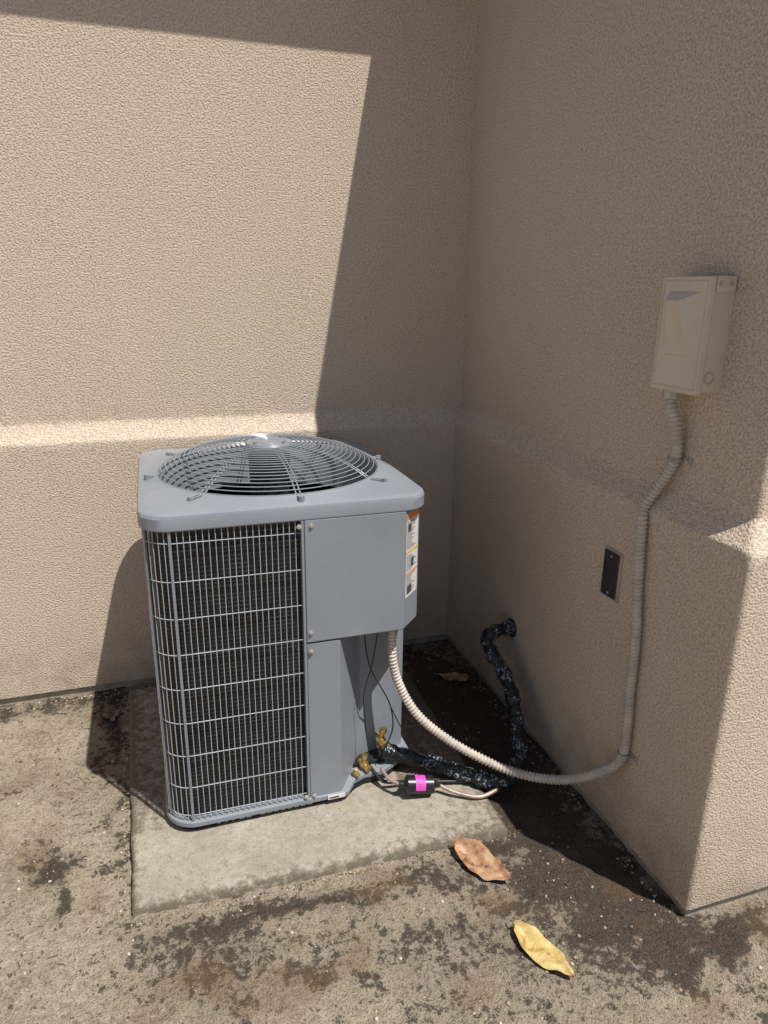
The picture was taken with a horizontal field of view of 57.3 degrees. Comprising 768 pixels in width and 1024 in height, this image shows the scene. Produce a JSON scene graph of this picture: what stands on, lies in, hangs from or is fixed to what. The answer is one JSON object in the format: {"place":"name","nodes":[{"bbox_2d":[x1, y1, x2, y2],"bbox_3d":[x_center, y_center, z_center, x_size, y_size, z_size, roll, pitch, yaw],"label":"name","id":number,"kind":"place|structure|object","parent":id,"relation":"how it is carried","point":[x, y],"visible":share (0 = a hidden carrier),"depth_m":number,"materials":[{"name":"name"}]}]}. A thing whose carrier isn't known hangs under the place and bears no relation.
{"place":"outdoors","nodes":[
{"label":"outdoors","id":0,"kind":"place"},
{"bbox_2d":[0,638,767,1023],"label":"ground","id":1,"kind":"structure","parent":0,"point":[468,928],"depth_m":1.83,"materials":[{"name":"grey concrete"}]},
{"bbox_2d":[99,701,119,720],"bbox_3d":[-1.055,0.758,2.704,0.062,0.032,0.173,-13,22,-36],"label":"fallen leaf","id":2,"kind":"object","parent":1,"relation":"on","point":[108,711],"visible":1,"depth_m":2.71,"materials":[{"name":"brown plant"}]},
{"bbox_2d":[128,665,507,916],"bbox_3d":[-0.319,0.856,2.492,1.124,0.059,1.154,-5,19,-17],"label":"concrete pad","id":3,"kind":"object","parent":1,"relation":"on","point":[246,863],"visible":0.32,"depth_m":2.10,"materials":[{"name":"grey concrete"}]},
{"bbox_2d":[137,433,438,828],"bbox_3d":[-0.340,0.287,2.384,0.862,1.095,0.806,-5,19,-17],"label":"air conditioner unit","id":4,"kind":"object","parent":3,"relation":"on","point":[283,567],"visible":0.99,"depth_m":2.03,"materials":[{"name":"grey paint"}]},
{"bbox_2d":[369,764,465,783],"bbox_3d":[0.130,0.866,2.286,0.373,0.047,0.060,2,18,4],"label":"pipe","id":5,"kind":"object","parent":3,"relation":"on","point":[378,776],"visible":0.52,"depth_m":2.29,"materials":[{"name":"metal"}]},
{"bbox_2d":[398,775,439,793],"bbox_3d":[0.111,0.868,2.241,0.135,0.066,0.057,-2,18,-9],"label":"filter drier","id":6,"kind":"object","parent":3,"relation":"on","point":[407,784],"visible":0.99,"depth_m":2.22,"materials":[{"name":"black paint"}]},
{"bbox_2d":[415,775,425,790],"bbox_3d":[0.114,0.858,2.229,0.041,0.034,0.045,-5,19,-17],"label":"drier label","id":7,"kind":"object","parent":6,"relation":"attached to","point":[423,785],"visible":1,"depth_m":2.22,"materials":[{"name":"pink paper"}]},
{"bbox_2d":[380,767,498,798],"bbox_3d":[0.183,0.872,2.254,0.398,0.057,0.068,2,18,3],"label":"liquid line pipe","id":8,"kind":"object","parent":3,"relation":"on","point":[448,789],"visible":0.99,"depth_m":2.24,"materials":[{"name":"beige metal"}]},
{"bbox_2d":[378,620,527,791],"bbox_3d":[0.346,0.674,2.399,0.679,0.363,0.382,-15,24,-41],"label":"insulated suction line","id":9,"kind":"object","parent":3,"relation":"on","point":[491,634],"visible":0.94,"depth_m":2.34,"materials":[{"name":"black rubber"}]},
{"bbox_2d":[0,646,765,1023],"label":"gravel debris","id":10,"kind":"object","parent":1,"relation":"on","point":[310,882],"visible":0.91,"depth_m":1.94,"materials":[{"name":"soil"}]},
{"bbox_2d":[0,634,767,915],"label":"foundation","id":11,"kind":"object","parent":1,"relation":"on","point":[102,687],"visible":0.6,"depth_m":2.77,"materials":[{"name":"concrete"}]},
{"bbox_2d":[0,0,767,909],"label":"stucco walls","id":12,"kind":"structure","parent":11,"relation":"on","point":[438,250],"depth_m":2.42,"materials":[{"name":"beige paint"}]},
{"bbox_2d":[507,618,516,636],"bbox_3d":[0.480,0.435,2.651,0.014,0.074,0.074,-5,19,-17],"label":"wall sealant ring","id":13,"kind":"object","parent":12,"relation":"attached to","point":[514,626],"depth_m":2.62,"materials":[{"name":"black paint"}]},
{"bbox_2d":[387,390,692,784],"bbox_3d":[0.392,0.243,2.024,0.802,1.240,0.103,7,19,20],"label":"flexible conduit","id":14,"kind":"object","parent":12,"relation":"attached to","point":[674,459],"visible":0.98,"depth_m":1.96,"materials":[{"name":"plastic"}]},
{"bbox_2d":[600,545,623,603],"bbox_3d":[0.653,0.180,2.024,0.014,0.150,0.084,-5,19,-17],"label":"wall outlet cover","id":15,"kind":"object","parent":12,"relation":"attached to","point":[613,559],"depth_m":2.01,"materials":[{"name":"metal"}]},
{"bbox_2d":[650,276,736,395],"bbox_3d":[0.719,-0.418,1.660,0.100,0.264,0.163,-5,19,-17],"label":"electrical disconnect box","id":16,"kind":"object","parent":12,"relation":"attached to","point":[693,330],"visible":1,"depth_m":1.62,"materials":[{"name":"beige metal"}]},
{"bbox_2d":[434,672,467,680],"bbox_3d":[0.283,0.688,2.973,0.153,0.034,0.052,7,19,19],"label":"fallen leaf","id":17,"kind":"object","parent":1,"relation":"on","point":[454,676],"visible":1,"depth_m":2.97,"materials":[{"name":"brown plant"}]},
{"bbox_2d":[449,837,510,880],"bbox_3d":[0.272,0.990,2.010,0.213,0.046,0.088,15,23,37],"label":"fallen leaf","id":18,"kind":"object","parent":1,"relation":"on","point":[479,859],"visible":1,"depth_m":2.02,"materials":[{"name":"brown plant"}]},
{"bbox_2d":[507,920,574,976],"bbox_3d":[0.388,1.082,1.754,0.072,0.031,0.207,-15,23,-39],"label":"fallen leaf","id":19,"kind":"object","parent":1,"relation":"on","point":[538,947],"visible":1,"depth_m":1.76,"materials":[{"name":"yellow plant"}]}
]}

